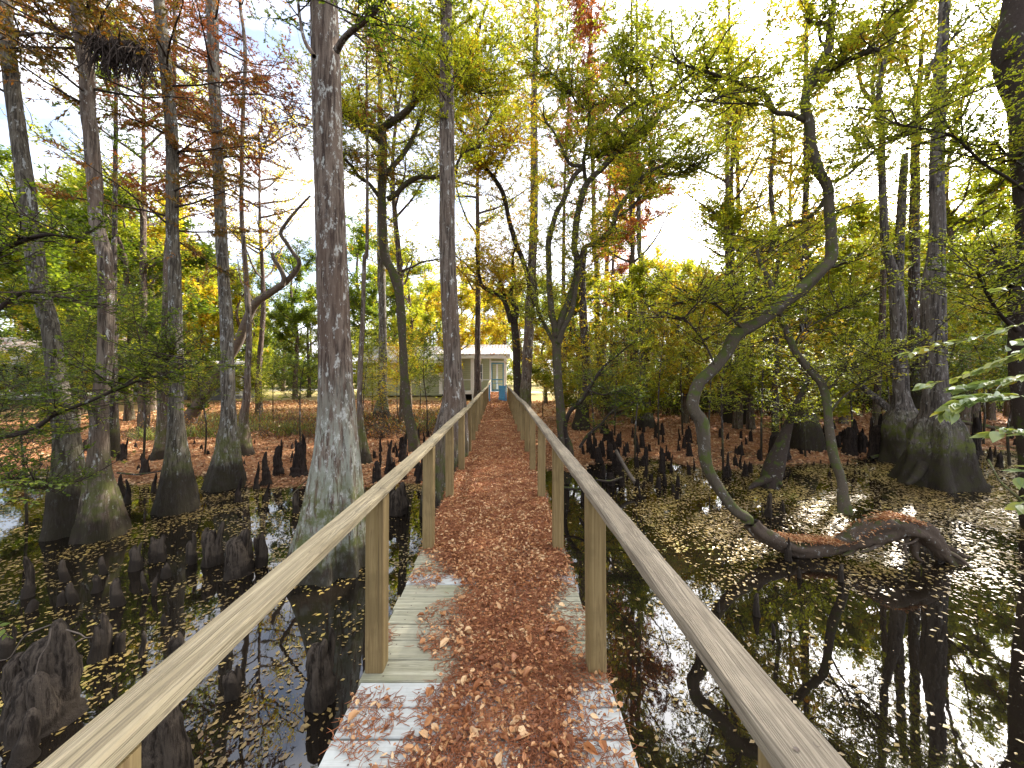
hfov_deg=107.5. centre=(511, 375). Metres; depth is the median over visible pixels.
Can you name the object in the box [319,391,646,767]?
fallen needles
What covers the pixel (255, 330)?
background tree
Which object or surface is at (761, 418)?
sapling
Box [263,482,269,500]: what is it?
cypress knee
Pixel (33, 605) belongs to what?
cypress knee
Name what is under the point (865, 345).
sapling
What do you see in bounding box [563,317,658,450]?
sapling
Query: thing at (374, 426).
undergrowth
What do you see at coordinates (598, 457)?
cypress knee
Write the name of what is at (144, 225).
background tree
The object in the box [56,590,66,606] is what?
cypress knee
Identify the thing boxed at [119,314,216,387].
sapling
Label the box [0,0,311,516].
cypress tree
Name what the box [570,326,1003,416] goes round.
thicket undergrowth
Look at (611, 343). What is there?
sapling
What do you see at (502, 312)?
background tree
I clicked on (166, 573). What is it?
cypress knee
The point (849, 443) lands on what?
cypress knee
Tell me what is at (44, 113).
sky
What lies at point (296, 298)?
background tree
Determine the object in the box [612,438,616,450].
cypress knee
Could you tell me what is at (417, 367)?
sapling
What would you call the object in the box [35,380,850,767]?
boardwalk
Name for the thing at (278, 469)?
cypress knee
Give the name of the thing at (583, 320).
cypress tree
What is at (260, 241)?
background tree
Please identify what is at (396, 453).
cypress knee
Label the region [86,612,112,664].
cypress knee
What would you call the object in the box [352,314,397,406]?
sapling
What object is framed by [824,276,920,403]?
sapling
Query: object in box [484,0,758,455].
swamp elm
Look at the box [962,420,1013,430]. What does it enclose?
fallen branch
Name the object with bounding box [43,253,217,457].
sapling
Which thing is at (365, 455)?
cypress tree
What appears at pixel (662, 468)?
cypress knee
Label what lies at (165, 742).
cypress knee
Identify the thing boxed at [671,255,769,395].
background tree
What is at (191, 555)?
cypress knee
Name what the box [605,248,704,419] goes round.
background tree
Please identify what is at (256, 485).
cypress knee
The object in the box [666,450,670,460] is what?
cypress knee
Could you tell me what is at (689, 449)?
cypress knee
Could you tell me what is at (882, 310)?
forked tree
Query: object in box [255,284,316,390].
background tree
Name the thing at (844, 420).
background tree
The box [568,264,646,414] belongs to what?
background tree
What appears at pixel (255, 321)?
background tree
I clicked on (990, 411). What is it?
background tree
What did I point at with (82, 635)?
bare twig
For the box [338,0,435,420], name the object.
cypress tree
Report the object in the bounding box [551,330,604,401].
sapling
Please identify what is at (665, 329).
sapling
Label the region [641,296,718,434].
sapling
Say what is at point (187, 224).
background tree
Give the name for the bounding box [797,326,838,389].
background tree
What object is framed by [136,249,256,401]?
background tree
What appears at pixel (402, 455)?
cypress knee
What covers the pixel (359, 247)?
background tree
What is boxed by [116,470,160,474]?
fallen branch
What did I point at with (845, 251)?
background tree
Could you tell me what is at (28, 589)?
cypress knee
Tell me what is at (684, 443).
cypress knee
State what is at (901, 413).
cypress tree
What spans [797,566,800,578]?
cypress knee
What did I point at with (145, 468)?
cypress knee
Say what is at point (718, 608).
cypress knee
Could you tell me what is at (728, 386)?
sapling
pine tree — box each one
[586,88,655,359]
[666,0,785,403]
[748,0,876,353]
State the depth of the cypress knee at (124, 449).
10.44 m
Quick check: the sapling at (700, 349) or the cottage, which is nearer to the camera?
the sapling at (700, 349)
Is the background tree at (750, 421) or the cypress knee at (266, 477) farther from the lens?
the background tree at (750, 421)
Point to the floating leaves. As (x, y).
(666, 529)
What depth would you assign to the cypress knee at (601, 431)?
14.54 m
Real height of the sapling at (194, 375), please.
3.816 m
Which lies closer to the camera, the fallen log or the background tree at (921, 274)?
the fallen log
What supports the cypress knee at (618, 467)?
on the ground at (536, 394)
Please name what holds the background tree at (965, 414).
on the ground at (536, 394)
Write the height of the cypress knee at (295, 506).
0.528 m
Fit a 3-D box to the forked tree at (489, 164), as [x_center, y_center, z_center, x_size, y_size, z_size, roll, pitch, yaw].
[-0.753,-4.251,14.052,5.507,11.769,7.049,0,0,0]
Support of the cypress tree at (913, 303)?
on the ground at (536, 394)
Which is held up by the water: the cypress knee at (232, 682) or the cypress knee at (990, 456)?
the cypress knee at (232, 682)
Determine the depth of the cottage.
29.00 m
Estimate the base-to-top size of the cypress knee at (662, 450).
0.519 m
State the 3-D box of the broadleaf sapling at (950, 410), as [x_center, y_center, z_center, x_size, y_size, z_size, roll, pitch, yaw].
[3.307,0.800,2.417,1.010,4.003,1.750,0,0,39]
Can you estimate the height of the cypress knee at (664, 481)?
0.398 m
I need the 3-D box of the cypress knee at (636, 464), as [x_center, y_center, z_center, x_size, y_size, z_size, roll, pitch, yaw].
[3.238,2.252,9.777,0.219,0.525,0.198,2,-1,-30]
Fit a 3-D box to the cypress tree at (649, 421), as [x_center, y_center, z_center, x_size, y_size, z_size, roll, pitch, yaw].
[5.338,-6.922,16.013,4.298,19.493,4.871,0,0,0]
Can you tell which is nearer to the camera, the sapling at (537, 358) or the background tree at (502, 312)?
the sapling at (537, 358)
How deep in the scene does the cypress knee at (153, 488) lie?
7.70 m
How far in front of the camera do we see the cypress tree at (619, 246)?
19.95 m
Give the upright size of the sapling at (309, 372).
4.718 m
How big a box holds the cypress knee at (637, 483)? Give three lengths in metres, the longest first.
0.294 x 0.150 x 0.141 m
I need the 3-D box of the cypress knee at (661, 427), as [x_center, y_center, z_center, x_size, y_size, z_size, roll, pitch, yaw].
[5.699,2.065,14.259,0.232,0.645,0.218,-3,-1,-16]
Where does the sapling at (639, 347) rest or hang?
on the ground at (536, 394)
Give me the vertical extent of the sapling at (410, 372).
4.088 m
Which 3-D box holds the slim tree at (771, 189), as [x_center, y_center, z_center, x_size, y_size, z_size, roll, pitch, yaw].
[8.091,-3.415,11.867,3.985,12.539,4.150,0,0,-17]
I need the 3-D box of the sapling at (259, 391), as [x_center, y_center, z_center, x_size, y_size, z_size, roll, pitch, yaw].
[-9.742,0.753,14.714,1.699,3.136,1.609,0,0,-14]
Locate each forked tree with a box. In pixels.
[396,36,562,396]
[793,0,959,425]
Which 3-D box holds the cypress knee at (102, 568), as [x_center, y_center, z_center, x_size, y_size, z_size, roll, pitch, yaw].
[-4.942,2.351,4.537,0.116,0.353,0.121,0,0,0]
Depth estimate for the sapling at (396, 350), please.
18.77 m
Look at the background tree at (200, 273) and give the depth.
33.72 m
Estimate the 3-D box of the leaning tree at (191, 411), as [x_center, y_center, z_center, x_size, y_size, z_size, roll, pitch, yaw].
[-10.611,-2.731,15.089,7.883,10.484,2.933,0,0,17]
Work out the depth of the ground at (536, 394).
12.74 m
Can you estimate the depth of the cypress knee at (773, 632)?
3.47 m
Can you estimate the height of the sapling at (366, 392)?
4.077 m
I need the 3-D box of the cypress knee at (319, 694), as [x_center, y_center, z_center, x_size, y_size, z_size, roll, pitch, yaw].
[-1.417,2.211,2.763,0.332,0.661,0.353,0,0,0]
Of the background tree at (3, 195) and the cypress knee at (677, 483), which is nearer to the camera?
the cypress knee at (677, 483)
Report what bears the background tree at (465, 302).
on the ground at (536, 394)
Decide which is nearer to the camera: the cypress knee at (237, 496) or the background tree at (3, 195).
the cypress knee at (237, 496)
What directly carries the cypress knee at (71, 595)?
on the water
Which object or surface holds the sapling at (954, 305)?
on the ground at (536, 394)
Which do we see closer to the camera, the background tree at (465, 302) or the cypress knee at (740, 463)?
the cypress knee at (740, 463)
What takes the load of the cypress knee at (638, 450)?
on the ground at (536, 394)
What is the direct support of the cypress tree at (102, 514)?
on the ground at (536, 394)
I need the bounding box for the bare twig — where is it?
[0,624,90,688]
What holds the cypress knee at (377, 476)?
on the ground at (536, 394)
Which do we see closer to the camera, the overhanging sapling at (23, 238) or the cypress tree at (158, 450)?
the overhanging sapling at (23, 238)
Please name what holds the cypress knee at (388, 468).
on the ground at (536, 394)
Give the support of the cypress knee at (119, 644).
on the water
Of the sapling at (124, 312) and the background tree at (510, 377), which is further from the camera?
the background tree at (510, 377)
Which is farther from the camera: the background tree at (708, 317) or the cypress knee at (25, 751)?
the background tree at (708, 317)
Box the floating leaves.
[0,445,1023,767]
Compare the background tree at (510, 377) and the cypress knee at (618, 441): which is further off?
the background tree at (510, 377)
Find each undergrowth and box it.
[81,400,486,442]
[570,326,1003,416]
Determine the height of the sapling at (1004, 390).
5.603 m
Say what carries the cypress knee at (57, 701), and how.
on the water
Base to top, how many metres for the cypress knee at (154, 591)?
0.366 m
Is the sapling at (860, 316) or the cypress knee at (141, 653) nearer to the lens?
the cypress knee at (141, 653)
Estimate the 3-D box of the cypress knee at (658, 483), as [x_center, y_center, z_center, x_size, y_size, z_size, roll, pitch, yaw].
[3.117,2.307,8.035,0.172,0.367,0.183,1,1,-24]
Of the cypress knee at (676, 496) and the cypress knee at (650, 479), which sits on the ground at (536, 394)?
the cypress knee at (650, 479)
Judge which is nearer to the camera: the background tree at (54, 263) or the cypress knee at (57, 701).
the cypress knee at (57, 701)
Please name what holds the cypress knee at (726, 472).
on the ground at (536, 394)
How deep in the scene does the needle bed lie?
3.85 m
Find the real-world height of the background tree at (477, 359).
18.456 m
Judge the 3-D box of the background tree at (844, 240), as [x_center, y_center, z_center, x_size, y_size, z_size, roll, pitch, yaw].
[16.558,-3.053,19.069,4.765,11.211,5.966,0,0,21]
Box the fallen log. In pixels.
[744,510,977,569]
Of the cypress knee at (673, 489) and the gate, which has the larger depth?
the gate
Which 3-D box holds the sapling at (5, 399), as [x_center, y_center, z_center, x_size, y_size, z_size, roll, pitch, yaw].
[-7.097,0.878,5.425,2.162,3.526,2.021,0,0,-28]
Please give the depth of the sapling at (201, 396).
10.89 m
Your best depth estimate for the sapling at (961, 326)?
12.96 m
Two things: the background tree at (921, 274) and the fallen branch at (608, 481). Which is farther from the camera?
the background tree at (921, 274)
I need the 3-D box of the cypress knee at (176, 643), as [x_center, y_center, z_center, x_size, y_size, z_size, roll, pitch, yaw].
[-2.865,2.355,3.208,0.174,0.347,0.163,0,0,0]
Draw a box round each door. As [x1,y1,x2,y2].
[235,373,241,395]
[491,363,503,390]
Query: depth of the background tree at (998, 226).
21.30 m
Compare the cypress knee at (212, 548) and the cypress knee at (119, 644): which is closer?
the cypress knee at (119, 644)
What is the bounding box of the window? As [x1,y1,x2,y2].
[474,364,482,380]
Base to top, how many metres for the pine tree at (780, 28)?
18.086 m
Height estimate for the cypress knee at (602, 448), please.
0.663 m
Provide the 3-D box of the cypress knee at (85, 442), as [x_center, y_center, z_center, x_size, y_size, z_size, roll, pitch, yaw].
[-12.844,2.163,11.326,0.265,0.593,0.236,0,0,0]
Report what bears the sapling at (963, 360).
on the ground at (536, 394)
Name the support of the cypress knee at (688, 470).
on the ground at (536, 394)
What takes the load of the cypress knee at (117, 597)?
in the water
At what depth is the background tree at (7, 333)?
30.79 m
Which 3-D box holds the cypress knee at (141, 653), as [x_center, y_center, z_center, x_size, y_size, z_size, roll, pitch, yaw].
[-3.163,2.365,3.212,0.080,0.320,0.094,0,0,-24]
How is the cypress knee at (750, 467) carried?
on the ground at (536, 394)
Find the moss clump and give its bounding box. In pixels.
[74,27,176,100]
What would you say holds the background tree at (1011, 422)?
on the ground at (536, 394)
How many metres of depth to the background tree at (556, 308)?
35.36 m
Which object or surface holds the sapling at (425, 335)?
on the ground at (536, 394)
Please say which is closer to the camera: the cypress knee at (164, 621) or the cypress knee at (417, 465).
the cypress knee at (164, 621)
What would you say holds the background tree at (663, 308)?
on the ground at (536, 394)
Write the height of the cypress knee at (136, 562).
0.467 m
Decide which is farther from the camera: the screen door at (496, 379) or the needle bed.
the screen door at (496, 379)
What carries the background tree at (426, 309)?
on the ground at (536, 394)
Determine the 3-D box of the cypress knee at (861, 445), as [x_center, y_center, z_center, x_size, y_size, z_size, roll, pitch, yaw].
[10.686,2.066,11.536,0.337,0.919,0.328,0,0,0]
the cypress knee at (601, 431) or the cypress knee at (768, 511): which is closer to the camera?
the cypress knee at (768, 511)
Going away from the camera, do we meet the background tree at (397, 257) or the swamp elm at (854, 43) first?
the swamp elm at (854, 43)
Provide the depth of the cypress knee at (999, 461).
9.73 m
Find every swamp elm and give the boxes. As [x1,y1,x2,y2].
[268,0,553,451]
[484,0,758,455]
[594,0,1023,523]
[688,202,986,514]
[792,0,1023,529]
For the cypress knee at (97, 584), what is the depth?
4.15 m
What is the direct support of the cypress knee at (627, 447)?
on the ground at (536, 394)
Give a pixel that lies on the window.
(481, 364)
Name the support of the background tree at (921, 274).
on the ground at (536, 394)
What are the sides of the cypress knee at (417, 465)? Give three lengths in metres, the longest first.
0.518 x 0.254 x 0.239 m
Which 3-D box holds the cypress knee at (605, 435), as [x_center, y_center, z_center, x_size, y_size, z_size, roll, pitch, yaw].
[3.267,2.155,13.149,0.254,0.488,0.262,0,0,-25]
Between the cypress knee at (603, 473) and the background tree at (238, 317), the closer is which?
the cypress knee at (603, 473)
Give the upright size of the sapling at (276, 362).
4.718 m
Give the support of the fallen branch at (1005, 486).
on the ground at (536, 394)
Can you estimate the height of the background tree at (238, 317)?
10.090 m
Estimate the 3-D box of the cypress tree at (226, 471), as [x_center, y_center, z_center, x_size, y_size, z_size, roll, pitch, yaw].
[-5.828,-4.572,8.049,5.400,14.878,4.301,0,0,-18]
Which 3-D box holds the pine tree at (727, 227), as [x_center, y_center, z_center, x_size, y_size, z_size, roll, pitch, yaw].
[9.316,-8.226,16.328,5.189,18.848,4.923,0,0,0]
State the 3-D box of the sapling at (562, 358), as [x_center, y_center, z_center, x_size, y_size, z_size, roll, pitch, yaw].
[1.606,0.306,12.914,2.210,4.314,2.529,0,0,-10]
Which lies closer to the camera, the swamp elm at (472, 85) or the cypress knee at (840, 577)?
the cypress knee at (840, 577)
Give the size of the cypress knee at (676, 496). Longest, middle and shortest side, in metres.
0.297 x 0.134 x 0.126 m
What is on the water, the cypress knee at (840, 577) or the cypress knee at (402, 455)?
the cypress knee at (840, 577)
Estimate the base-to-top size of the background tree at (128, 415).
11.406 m
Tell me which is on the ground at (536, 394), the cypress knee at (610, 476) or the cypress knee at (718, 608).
the cypress knee at (610, 476)
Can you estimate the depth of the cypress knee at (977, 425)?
11.43 m
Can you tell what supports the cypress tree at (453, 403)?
on the ground at (536, 394)
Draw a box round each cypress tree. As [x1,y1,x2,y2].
[0,0,171,541]
[0,0,215,544]
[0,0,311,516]
[35,3,185,457]
[61,0,372,492]
[75,0,277,460]
[138,0,287,456]
[246,0,463,587]
[338,0,423,463]
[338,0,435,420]
[411,0,553,516]
[495,0,572,407]
[535,202,640,430]
[538,57,597,381]
[549,0,619,397]
[584,0,701,428]
[595,1,676,384]
[663,0,794,423]
[673,2,821,424]
[738,0,902,451]
[800,2,979,463]
[832,0,1007,410]
[887,0,1001,492]
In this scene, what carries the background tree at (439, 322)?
on the ground at (536, 394)
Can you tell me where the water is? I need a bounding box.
[0,445,1023,767]
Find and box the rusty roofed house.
[0,337,138,399]
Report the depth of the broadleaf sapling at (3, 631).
2.96 m
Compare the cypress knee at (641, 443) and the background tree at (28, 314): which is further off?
the background tree at (28, 314)
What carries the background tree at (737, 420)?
on the ground at (536, 394)
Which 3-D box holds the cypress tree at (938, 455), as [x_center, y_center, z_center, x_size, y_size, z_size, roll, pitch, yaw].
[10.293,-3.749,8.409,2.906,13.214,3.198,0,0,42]
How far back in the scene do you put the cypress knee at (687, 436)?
13.16 m
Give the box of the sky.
[0,0,1011,375]
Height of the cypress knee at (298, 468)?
1.161 m
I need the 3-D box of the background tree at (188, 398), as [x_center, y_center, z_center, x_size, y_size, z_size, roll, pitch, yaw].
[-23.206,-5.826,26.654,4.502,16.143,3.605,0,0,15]
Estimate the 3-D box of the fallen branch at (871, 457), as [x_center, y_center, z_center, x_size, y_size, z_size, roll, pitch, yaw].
[10.522,2.235,10.690,0.900,0.315,0.122,0,0,-12]
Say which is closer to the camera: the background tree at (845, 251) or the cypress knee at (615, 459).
the cypress knee at (615, 459)
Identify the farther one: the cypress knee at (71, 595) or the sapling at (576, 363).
the sapling at (576, 363)
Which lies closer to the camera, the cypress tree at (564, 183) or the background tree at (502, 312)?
the cypress tree at (564, 183)
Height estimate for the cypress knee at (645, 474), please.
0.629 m
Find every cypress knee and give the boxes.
[0,618,88,752]
[0,626,16,659]
[6,707,41,767]
[20,556,36,599]
[24,599,38,613]
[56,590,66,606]
[58,559,70,582]
[65,582,79,604]
[83,437,87,450]
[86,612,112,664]
[91,575,102,593]
[98,556,108,575]
[109,578,126,607]
[111,630,126,654]
[118,474,125,498]
[119,438,127,460]
[123,479,131,503]
[127,542,143,571]
[138,631,146,657]
[139,455,150,472]
[140,571,149,594]
[141,704,193,767]
[147,535,167,563]
[150,473,156,492]
[151,572,158,595]
[160,562,171,579]
[160,613,168,626]
[168,632,184,654]
[185,533,197,564]
[200,521,224,567]
[222,664,241,701]
[223,528,254,580]
[234,477,242,501]
[253,462,259,489]
[253,532,268,568]
[259,451,272,486]
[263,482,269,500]
[272,439,284,475]
[289,434,308,477]
[292,489,299,512]
[303,627,335,713]
[372,455,381,483]
[378,437,381,451]
[384,440,391,474]
[389,482,408,516]
[395,442,398,456]
[398,437,406,462]
[414,462,420,476]
[415,463,422,483]
[586,435,591,452]
[590,442,594,458]
[594,443,602,463]
[599,438,605,456]
[600,423,605,433]
[600,461,605,477]
[603,430,607,440]
[606,439,612,460]
[607,430,613,443]
[607,470,614,485]
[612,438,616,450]
[612,448,622,469]
[615,431,621,447]
[615,460,621,474]
[619,469,624,485]
[622,444,626,456]
[625,441,629,452]
[633,452,638,467]
[634,477,638,486]
[636,439,640,453]
[639,434,644,447]
[640,453,645,466]
[643,456,647,477]
[648,472,653,481]
[655,475,660,488]
[658,451,665,472]
[659,446,665,460]
[660,422,664,434]
[662,472,666,485]
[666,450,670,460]
[669,454,672,472]
[671,483,675,492]
[674,488,678,499]
[675,474,679,487]
[682,435,686,448]
[684,426,690,441]
[686,441,692,456]
[687,463,691,474]
[717,601,719,612]
[723,462,729,477]
[726,452,731,476]
[733,454,738,465]
[736,441,743,454]
[738,452,741,467]
[741,460,748,476]
[748,427,752,441]
[748,461,752,472]
[753,593,760,617]
[756,449,762,460]
[763,493,771,517]
[766,433,791,461]
[771,623,775,635]
[784,537,792,561]
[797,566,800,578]
[835,433,841,447]
[837,563,843,582]
[840,419,858,455]
[857,428,866,453]
[867,413,882,458]
[971,410,984,454]
[986,447,992,460]
[995,450,1003,467]
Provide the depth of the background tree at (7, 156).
15.58 m
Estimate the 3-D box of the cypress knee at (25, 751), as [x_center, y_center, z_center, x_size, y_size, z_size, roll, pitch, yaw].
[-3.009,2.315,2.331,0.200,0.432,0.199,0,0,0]
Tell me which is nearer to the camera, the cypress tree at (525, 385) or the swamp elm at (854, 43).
the swamp elm at (854, 43)
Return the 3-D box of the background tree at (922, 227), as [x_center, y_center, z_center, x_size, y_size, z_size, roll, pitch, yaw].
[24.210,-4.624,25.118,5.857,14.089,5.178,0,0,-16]
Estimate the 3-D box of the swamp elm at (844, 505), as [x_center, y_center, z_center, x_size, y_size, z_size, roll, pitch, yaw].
[4.676,-0.425,6.047,3.637,4.757,2.016,0,0,37]
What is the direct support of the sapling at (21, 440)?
on the ground at (536, 394)
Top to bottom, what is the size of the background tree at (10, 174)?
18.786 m
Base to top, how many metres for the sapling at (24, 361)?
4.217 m
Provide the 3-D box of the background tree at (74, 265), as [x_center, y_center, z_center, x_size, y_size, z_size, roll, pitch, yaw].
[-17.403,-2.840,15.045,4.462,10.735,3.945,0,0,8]
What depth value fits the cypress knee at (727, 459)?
8.91 m
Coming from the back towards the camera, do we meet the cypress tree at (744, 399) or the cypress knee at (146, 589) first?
the cypress tree at (744, 399)
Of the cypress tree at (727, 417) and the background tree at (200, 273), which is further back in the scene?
the background tree at (200, 273)
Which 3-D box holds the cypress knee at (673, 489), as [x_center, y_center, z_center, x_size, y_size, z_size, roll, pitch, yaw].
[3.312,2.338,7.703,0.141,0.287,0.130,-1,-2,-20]
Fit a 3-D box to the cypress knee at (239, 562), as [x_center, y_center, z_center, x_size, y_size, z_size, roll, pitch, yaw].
[-3.315,2.200,4.531,0.421,0.682,0.426,0,0,0]
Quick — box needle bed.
[435,400,551,548]
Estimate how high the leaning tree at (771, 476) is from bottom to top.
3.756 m
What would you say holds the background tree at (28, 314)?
on the ground at (536, 394)
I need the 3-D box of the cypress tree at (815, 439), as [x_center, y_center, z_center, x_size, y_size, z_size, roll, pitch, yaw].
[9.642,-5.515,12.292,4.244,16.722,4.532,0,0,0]
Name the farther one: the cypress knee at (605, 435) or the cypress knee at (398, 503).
the cypress knee at (605, 435)
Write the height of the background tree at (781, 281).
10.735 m
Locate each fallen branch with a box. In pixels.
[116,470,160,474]
[284,480,306,505]
[564,486,581,489]
[595,477,622,482]
[614,449,635,482]
[867,454,878,459]
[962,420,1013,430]
[987,459,1023,503]
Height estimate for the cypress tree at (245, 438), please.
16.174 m
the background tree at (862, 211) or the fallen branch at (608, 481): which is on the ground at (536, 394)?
the background tree at (862, 211)
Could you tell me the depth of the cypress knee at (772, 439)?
10.75 m
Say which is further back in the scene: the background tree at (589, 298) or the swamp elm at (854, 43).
the background tree at (589, 298)
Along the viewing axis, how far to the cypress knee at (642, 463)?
9.93 m
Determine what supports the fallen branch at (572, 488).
on the water
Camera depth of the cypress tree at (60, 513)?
5.67 m
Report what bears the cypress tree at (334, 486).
on the ground at (536, 394)
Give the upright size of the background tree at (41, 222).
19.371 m
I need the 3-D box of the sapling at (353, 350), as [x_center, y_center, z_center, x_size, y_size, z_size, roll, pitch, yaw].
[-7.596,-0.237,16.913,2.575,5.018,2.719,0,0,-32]
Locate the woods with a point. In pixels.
(313, 383)
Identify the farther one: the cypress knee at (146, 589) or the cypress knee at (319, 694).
the cypress knee at (146, 589)
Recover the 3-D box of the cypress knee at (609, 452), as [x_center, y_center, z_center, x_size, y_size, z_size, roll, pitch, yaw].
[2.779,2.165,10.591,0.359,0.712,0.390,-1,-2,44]
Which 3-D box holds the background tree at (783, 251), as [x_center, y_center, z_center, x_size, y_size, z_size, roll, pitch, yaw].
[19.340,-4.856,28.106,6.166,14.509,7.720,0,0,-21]
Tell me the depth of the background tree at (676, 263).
37.74 m
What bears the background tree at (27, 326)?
on the ground at (536, 394)
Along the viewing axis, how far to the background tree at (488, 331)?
32.68 m
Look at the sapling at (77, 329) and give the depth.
8.84 m
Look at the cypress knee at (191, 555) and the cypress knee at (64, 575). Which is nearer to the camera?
the cypress knee at (64, 575)
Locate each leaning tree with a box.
[184,195,314,424]
[737,342,883,489]
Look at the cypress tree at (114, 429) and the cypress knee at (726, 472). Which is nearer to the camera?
the cypress knee at (726, 472)
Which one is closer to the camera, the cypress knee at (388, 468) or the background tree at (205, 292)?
the cypress knee at (388, 468)
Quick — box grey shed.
[156,361,254,399]
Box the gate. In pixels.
[489,385,506,400]
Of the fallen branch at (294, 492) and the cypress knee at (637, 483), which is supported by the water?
the fallen branch at (294, 492)
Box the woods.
[0,266,956,388]
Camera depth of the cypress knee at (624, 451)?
11.02 m
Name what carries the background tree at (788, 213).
on the ground at (536, 394)
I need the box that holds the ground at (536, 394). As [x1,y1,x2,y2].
[0,378,1015,488]
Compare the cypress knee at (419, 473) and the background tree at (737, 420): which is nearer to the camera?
the cypress knee at (419, 473)
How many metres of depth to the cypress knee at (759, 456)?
10.45 m
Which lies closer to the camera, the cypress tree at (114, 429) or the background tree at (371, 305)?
the cypress tree at (114, 429)
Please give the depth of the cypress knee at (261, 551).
4.69 m
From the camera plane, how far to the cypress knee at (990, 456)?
10.52 m
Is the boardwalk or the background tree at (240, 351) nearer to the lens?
the boardwalk
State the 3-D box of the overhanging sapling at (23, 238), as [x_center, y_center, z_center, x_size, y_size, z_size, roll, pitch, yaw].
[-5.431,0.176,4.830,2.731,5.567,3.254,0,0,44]
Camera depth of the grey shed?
27.02 m
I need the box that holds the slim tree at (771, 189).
[697,14,855,434]
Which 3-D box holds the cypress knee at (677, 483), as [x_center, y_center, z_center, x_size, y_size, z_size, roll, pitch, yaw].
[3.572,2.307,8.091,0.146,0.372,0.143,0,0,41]
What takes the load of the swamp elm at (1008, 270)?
on the ground at (536, 394)
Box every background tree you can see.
[0,0,249,430]
[0,138,57,279]
[0,158,109,339]
[0,163,234,424]
[0,178,53,401]
[0,183,140,426]
[0,189,147,413]
[0,308,27,336]
[4,281,96,328]
[8,162,59,330]
[53,162,203,420]
[66,171,217,411]
[107,196,210,340]
[123,233,214,354]
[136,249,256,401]
[180,191,218,399]
[181,76,314,413]
[189,262,275,364]
[194,268,271,360]
[197,253,279,401]
[233,286,285,369]
[253,234,316,398]
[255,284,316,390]
[276,286,317,397]
[306,0,468,426]
[345,207,395,391]
[349,263,409,368]
[360,262,425,347]
[371,234,439,404]
[402,6,556,398]
[406,295,442,344]
[414,267,441,345]
[417,254,495,377]
[439,270,508,344]
[481,255,534,359]
[501,287,546,384]
[532,268,604,414]
[532,319,569,403]
[534,279,588,359]
[538,267,614,396]
[562,0,700,423]
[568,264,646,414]
[579,165,637,365]
[601,242,686,375]
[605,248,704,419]
[638,253,726,423]
[650,254,703,400]
[651,278,724,420]
[667,1,842,429]
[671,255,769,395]
[673,257,724,365]
[696,188,816,429]
[698,278,780,383]
[733,60,875,355]
[735,205,797,377]
[736,209,844,408]
[768,223,888,422]
[784,193,887,396]
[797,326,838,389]
[809,224,907,424]
[836,188,987,404]
[837,219,928,348]
[858,231,993,377]
[873,237,989,362]
[878,0,1013,432]
[886,187,1011,385]
[891,142,1014,432]
[920,194,1010,348]
[951,224,1014,426]
[953,204,1013,416]
[977,259,1007,419]
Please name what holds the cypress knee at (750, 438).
on the ground at (536, 394)
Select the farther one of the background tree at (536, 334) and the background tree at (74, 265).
the background tree at (536, 334)
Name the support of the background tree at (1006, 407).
on the ground at (536, 394)
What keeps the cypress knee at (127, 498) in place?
on the ground at (536, 394)
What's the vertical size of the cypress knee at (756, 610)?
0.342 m
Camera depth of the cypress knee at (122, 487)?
7.25 m
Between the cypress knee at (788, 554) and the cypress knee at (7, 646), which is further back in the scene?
the cypress knee at (788, 554)
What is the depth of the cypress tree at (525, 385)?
14.44 m
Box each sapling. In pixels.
[0,169,246,500]
[0,276,156,415]
[0,309,96,469]
[0,317,118,472]
[0,334,126,520]
[0,444,77,639]
[34,262,162,378]
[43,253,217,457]
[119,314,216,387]
[142,307,253,454]
[185,343,219,404]
[236,330,302,411]
[238,324,317,441]
[240,354,289,430]
[350,316,372,380]
[351,327,399,409]
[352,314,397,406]
[353,354,398,429]
[372,328,419,410]
[379,312,443,436]
[380,331,442,397]
[387,322,443,408]
[525,322,600,405]
[532,347,552,416]
[548,324,643,443]
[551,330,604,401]
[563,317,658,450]
[577,307,665,435]
[594,282,709,462]
[616,275,709,444]
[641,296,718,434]
[667,288,766,423]
[668,298,811,472]
[698,264,809,456]
[715,277,826,427]
[758,315,869,456]
[789,276,920,405]
[808,301,919,427]
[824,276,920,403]
[868,274,979,375]
[880,290,1007,403]
[895,285,1023,514]
[947,281,1008,443]
[948,299,1011,465]
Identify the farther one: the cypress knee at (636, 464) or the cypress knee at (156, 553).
the cypress knee at (636, 464)
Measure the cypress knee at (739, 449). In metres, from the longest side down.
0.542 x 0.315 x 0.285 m
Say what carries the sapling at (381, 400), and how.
on the ground at (536, 394)
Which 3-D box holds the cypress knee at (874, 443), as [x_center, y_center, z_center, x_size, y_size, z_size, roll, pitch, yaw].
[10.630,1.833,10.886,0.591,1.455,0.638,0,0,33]
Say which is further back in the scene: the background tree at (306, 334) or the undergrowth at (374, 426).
the background tree at (306, 334)
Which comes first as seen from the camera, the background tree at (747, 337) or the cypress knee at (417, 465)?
the cypress knee at (417, 465)
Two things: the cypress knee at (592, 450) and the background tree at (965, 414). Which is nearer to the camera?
the cypress knee at (592, 450)
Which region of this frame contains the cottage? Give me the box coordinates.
[363,345,509,399]

